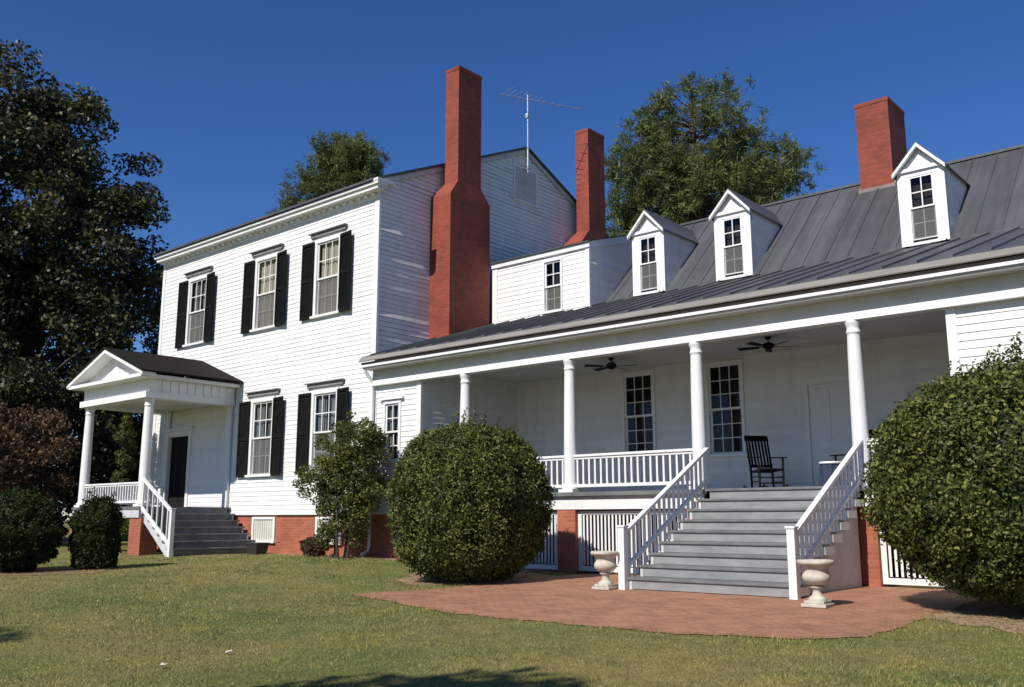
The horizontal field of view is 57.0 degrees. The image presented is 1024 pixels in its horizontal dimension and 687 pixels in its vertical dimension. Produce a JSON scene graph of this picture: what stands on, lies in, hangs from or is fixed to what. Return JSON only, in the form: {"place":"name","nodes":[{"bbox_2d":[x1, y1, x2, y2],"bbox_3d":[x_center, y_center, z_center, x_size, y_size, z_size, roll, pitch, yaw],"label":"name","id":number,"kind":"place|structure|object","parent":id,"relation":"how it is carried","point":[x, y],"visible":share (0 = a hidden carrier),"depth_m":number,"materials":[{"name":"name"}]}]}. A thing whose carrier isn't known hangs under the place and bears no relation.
{"place":"outdoors","nodes":[
{"label":"outdoors","id":0,"kind":"place"},
{"bbox_2d":[0,521,1023,686],"bbox_3d":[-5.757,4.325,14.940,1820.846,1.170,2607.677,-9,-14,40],"label":"ground","id":1,"kind":"structure","parent":0,"point":[63,551],"depth_m":9.93,"materials":[{"name":"green plant"}]},
{"bbox_2d":[0,400,80,508],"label":"tree","id":2,"kind":"object","parent":1,"relation":"on","point":[12,473],"visible":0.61,"depth_m":33.50,"materials":[{"name":"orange plant"}]},
{"bbox_2d":[8,397,142,512],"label":"broadleaf tree","id":3,"kind":"object","parent":1,"relation":"on","point":[78,411],"visible":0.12,"depth_m":41.72,"materials":[{"name":"green plant"}]},
{"bbox_2d":[0,39,170,524],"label":"broadleaf tree","id":4,"kind":"object","parent":1,"relation":"on","point":[39,292],"visible":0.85,"depth_m":41.34,"materials":[{"name":"green plant"}]},
{"bbox_2d":[110,412,138,506],"bbox_3d":[-12.486,4.277,30.236,0.801,4.738,0.788,2,-11,-8],"label":"tree","id":5,"kind":"object","parent":1,"relation":"on","point":[124,461],"visible":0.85,"depth_m":30.36,"materials":[{"name":"green plant"}]},
{"bbox_2d":[92,274,161,482],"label":"broadleaf tree","id":6,"kind":"object","parent":1,"relation":"on","point":[153,343],"visible":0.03,"depth_m":49.32,"materials":[{"name":"green plant"}]},
{"bbox_2d":[119,500,134,537],"bbox_3d":[-12.718,6.252,33.096,2.378,1.838,2.392,-9,-14,40],"label":"shrub","id":7,"kind":"object","parent":1,"relation":"on","point":[125,529],"visible":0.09,"depth_m":32.35,"materials":[{"name":"green plant"}]},
{"bbox_2d":[0,553,371,574],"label":"pine straw bed","id":8,"kind":"object","parent":1,"relation":"on","point":[56,570],"visible":0.51,"depth_m":20.13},
{"bbox_2d":[0,482,68,572],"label":"shrub","id":9,"kind":"object","parent":8,"relation":"on","point":[34,530],"visible":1,"depth_m":19.83,"materials":[{"name":"green plant"}]},
{"bbox_2d":[67,486,125,569],"bbox_3d":[-9.083,4.046,20.641,1.150,1.860,1.198,2,-11,-11],"label":"shrub","id":10,"kind":"object","parent":8,"relation":"on","point":[96,525],"visible":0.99,"depth_m":20.27,"materials":[{"name":"green plant"}]},
{"bbox_2d":[245,542,269,554],"bbox_3d":[-6.932,5.576,25.676,0.540,0.310,0.440,-9,-14,40],"label":"planter box","id":11,"kind":"object","parent":1,"relation":"on","point":[255,548],"visible":0.95,"depth_m":25.54,"materials":[{"name":"plastic"}]},
{"bbox_2d":[299,534,328,556],"bbox_3d":[-5.060,5.178,24.070,1.035,0.628,0.662,-9,-14,40],"label":"shrub","id":12,"kind":"object","parent":1,"relation":"on","point":[310,546],"visible":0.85,"depth_m":23.83,"materials":[{"name":"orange plant"}]},
{"bbox_2d":[265,128,392,213],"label":"broadleaf tree","id":13,"kind":"object","parent":1,"relation":"on","point":[341,162],"visible":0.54,"depth_m":58.52,"materials":[{"name":"green plant"}]},
{"bbox_2d":[291,410,392,558],"bbox_3d":[-4.148,3.498,23.166,2.943,3.689,1.737,-9,-14,40],"label":"tree","id":14,"kind":"object","parent":1,"relation":"on","point":[350,479],"visible":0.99,"depth_m":22.79,"materials":[{"name":"green plant"}]},
{"bbox_2d":[370,557,562,585],"bbox_3d":[-2.217,4.727,19.719,6.700,0.217,4.150,-9,-14,40],"label":"pine straw bed","id":15,"kind":"object","parent":1,"relation":"on","point":[419,578],"visible":0.38,"depth_m":17.40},
{"bbox_2d":[384,407,556,581],"bbox_3d":[-0.806,2.822,17.580,3.113,3.242,3.102,-9,-14,40],"label":"round shrub","id":16,"kind":"object","parent":15,"relation":"on","point":[468,501],"visible":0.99,"depth_m":16.57,"materials":[{"name":"green plant"}]},
{"bbox_2d":[0,566,1023,634],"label":"pine straw","id":17,"kind":"object","parent":1,"relation":"on","point":[88,570],"visible":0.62,"depth_m":17.25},
{"bbox_2d":[65,65,1023,599],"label":"house","id":18,"kind":"structure","parent":1,"relation":"on","point":[403,307],"depth_m":23.59,"materials":[{"name":"white wood"}]},
{"bbox_2d":[175,265,214,348],"bbox_3d":[-10.163,-1.156,30.708,2.226,2.491,0.464,-9,-14,40],"label":"window","id":19,"kind":"structure","parent":18,"relation":"in","point":[197,325],"depth_m":30.84,"materials":[{"name":"clear glass"}]},
{"bbox_2d":[235,388,282,477],"bbox_3d":[-7.185,2.618,27.378,2.226,2.491,0.464,-9,-14,40],"label":"window","id":20,"kind":"structure","parent":18,"relation":"in","point":[264,423],"depth_m":27.50,"materials":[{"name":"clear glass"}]},
{"bbox_2d":[251,517,275,542],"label":"basement window","id":21,"kind":"structure","parent":18,"relation":"in","point":[263,529],"depth_m":26.65,"materials":[{"name":"white wood"}]},
{"bbox_2d":[240,243,286,333],"bbox_3d":[-7.291,-1.612,28.261,2.226,2.491,0.464,-9,-14,40],"label":"window","id":22,"kind":"structure","parent":18,"relation":"in","point":[267,293],"depth_m":28.35,"materials":[{"name":"clear glass"}]},
{"bbox_2d":[295,378,348,474],"bbox_3d":[-5.009,2.272,25.524,2.226,2.491,0.464,-9,-14,40],"label":"window","id":23,"kind":"structure","parent":18,"relation":"in","point":[326,406],"depth_m":25.75,"materials":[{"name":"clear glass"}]},
{"bbox_2d":[299,223,351,320],"bbox_3d":[-5.085,-1.963,26.381,2.226,2.491,0.464,-9,-14,40],"label":"window","id":24,"kind":"structure","parent":18,"relation":"in","point":[330,272],"depth_m":26.46,"materials":[{"name":"clear glass"}]},
{"bbox_2d":[315,517,341,544],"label":"basement window","id":25,"kind":"structure","parent":18,"relation":"in","point":[316,518],"depth_m":24.97,"materials":[{"name":"white wood"}]},
{"bbox_2d":[378,396,404,463],"bbox_3d":[-2.936,2.191,23.752,0.870,1.640,0.405,-9,-14,40],"label":"window","id":26,"kind":"structure","parent":18,"relation":"in","point":[392,411],"depth_m":23.78,"materials":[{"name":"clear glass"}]},
{"bbox_2d":[499,87,581,172],"bbox_3d":[0.844,-6.679,30.707,2.857,2.650,1.223,7,-13,-33],"label":"television aerial","id":27,"kind":"object","parent":18,"relation":"attached to","point":[527,115],"visible":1,"depth_m":30.36,"materials":[{"name":"metal"}]},
{"bbox_2d":[584,357,638,370],"bbox_3d":[2.332,0.462,21.804,1.201,0.270,1.262,-5,-12,23],"label":"ceiling fan","id":28,"kind":"object","parent":18,"relation":"hanging from","point":[611,365],"visible":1,"depth_m":21.74,"materials":[{"name":"black paint"}]},
{"bbox_2d":[621,369,656,461],"bbox_3d":[3.188,1.790,23.273,1.070,2.212,0.405,-9,-14,40],"label":"window","id":29,"kind":"structure","parent":18,"relation":"in","point":[638,405],"depth_m":23.45,"materials":[{"name":"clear glass"}]},
{"bbox_2d":[704,358,746,457],"bbox_3d":[4.972,1.506,21.753,1.070,2.212,0.405,-9,-14,40],"label":"window","id":30,"kind":"structure","parent":18,"relation":"in","point":[724,385],"depth_m":21.90,"materials":[{"name":"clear glass"}]},
{"bbox_2d":[737,336,793,352],"bbox_3d":[5.283,-0.004,19.310,1.201,0.270,1.262,0,-11,-2],"label":"ceiling fan","id":31,"kind":"object","parent":18,"relation":"hanging from","point":[767,346],"visible":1,"depth_m":19.26,"materials":[{"name":"black paint"}]},
{"bbox_2d":[743,435,788,487],"bbox_3d":[5.191,2.457,19.409,0.649,1.180,0.979,2,-11,-11],"label":"rocking chair","id":32,"kind":"object","parent":18,"relation":"on","point":[765,468],"visible":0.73,"depth_m":19.56,"materials":[{"name":"black paint"}]},
{"bbox_2d":[819,461,843,485],"bbox_3d":[5.929,2.439,17.515,0.450,0.520,0.444,-9,-14,40],"label":"side table","id":33,"kind":"object","parent":18,"relation":"on","point":[827,469],"visible":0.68,"depth_m":17.39,"materials":[{"name":"white wood"}]},
{"bbox_2d":[830,429,877,482],"bbox_3d":[6.698,2.256,18.335,0.979,1.180,0.649,4,-11,-19],"label":"rocking chair","id":34,"kind":"object","parent":18,"relation":"on","point":[835,456],"visible":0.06,"depth_m":18.47,"materials":[{"name":"black paint"}]},
{"bbox_2d":[604,68,826,236],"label":"pine tree","id":35,"kind":"object","parent":1,"relation":"on","point":[688,184],"visible":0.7,"depth_m":46.22,"materials":[{"name":"green plant"}]},
{"bbox_2d":[771,189,806,202],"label":"pine tree","id":36,"kind":"object","parent":1,"relation":"on","point":[796,194],"depth_m":54.12,"materials":[{"name":"green plant"}]},
{"bbox_2d":[929,596,1023,633],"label":"pine straw bed","id":37,"kind":"object","parent":1,"relation":"on","point":[985,616],"visible":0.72,"depth_m":11.19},
{"bbox_2d":[855,331,1023,607],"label":"round shrub","id":38,"kind":"object","parent":37,"relation":"on","point":[952,475],"visible":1,"depth_m":10.99,"materials":[{"name":"green plant"}]},
{"bbox_2d":[0,0,1023,520],"label":"sky","id":39,"kind":"structure","parent":0,"point":[228,94],"materials":[{"name":"blue"}]},
{"bbox_2d":[349,573,982,638],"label":"brick patio","id":40,"kind":"structure","parent":0,"point":[862,611],"depth_m":12.66,"materials":[{"name":"red brick"}]},
{"bbox_2d":[590,551,618,589],"bbox_3d":[1.510,3.664,15.252,0.480,0.600,0.480,-8,-13,37],"label":"stone urn","id":41,"kind":"object","parent":40,"relation":"on","point":[605,564],"visible":1,"depth_m":15.13,"materials":[{"name":"stone"}]},
{"bbox_2d":[796,559,834,607],"bbox_3d":[4.006,3.152,12.407,0.480,0.600,0.480,-8,-13,38],"label":"stone urn","id":42,"kind":"object","parent":40,"relation":"on","point":[816,576],"visible":1,"depth_m":12.29,"materials":[{"name":"stone"}]}
]}

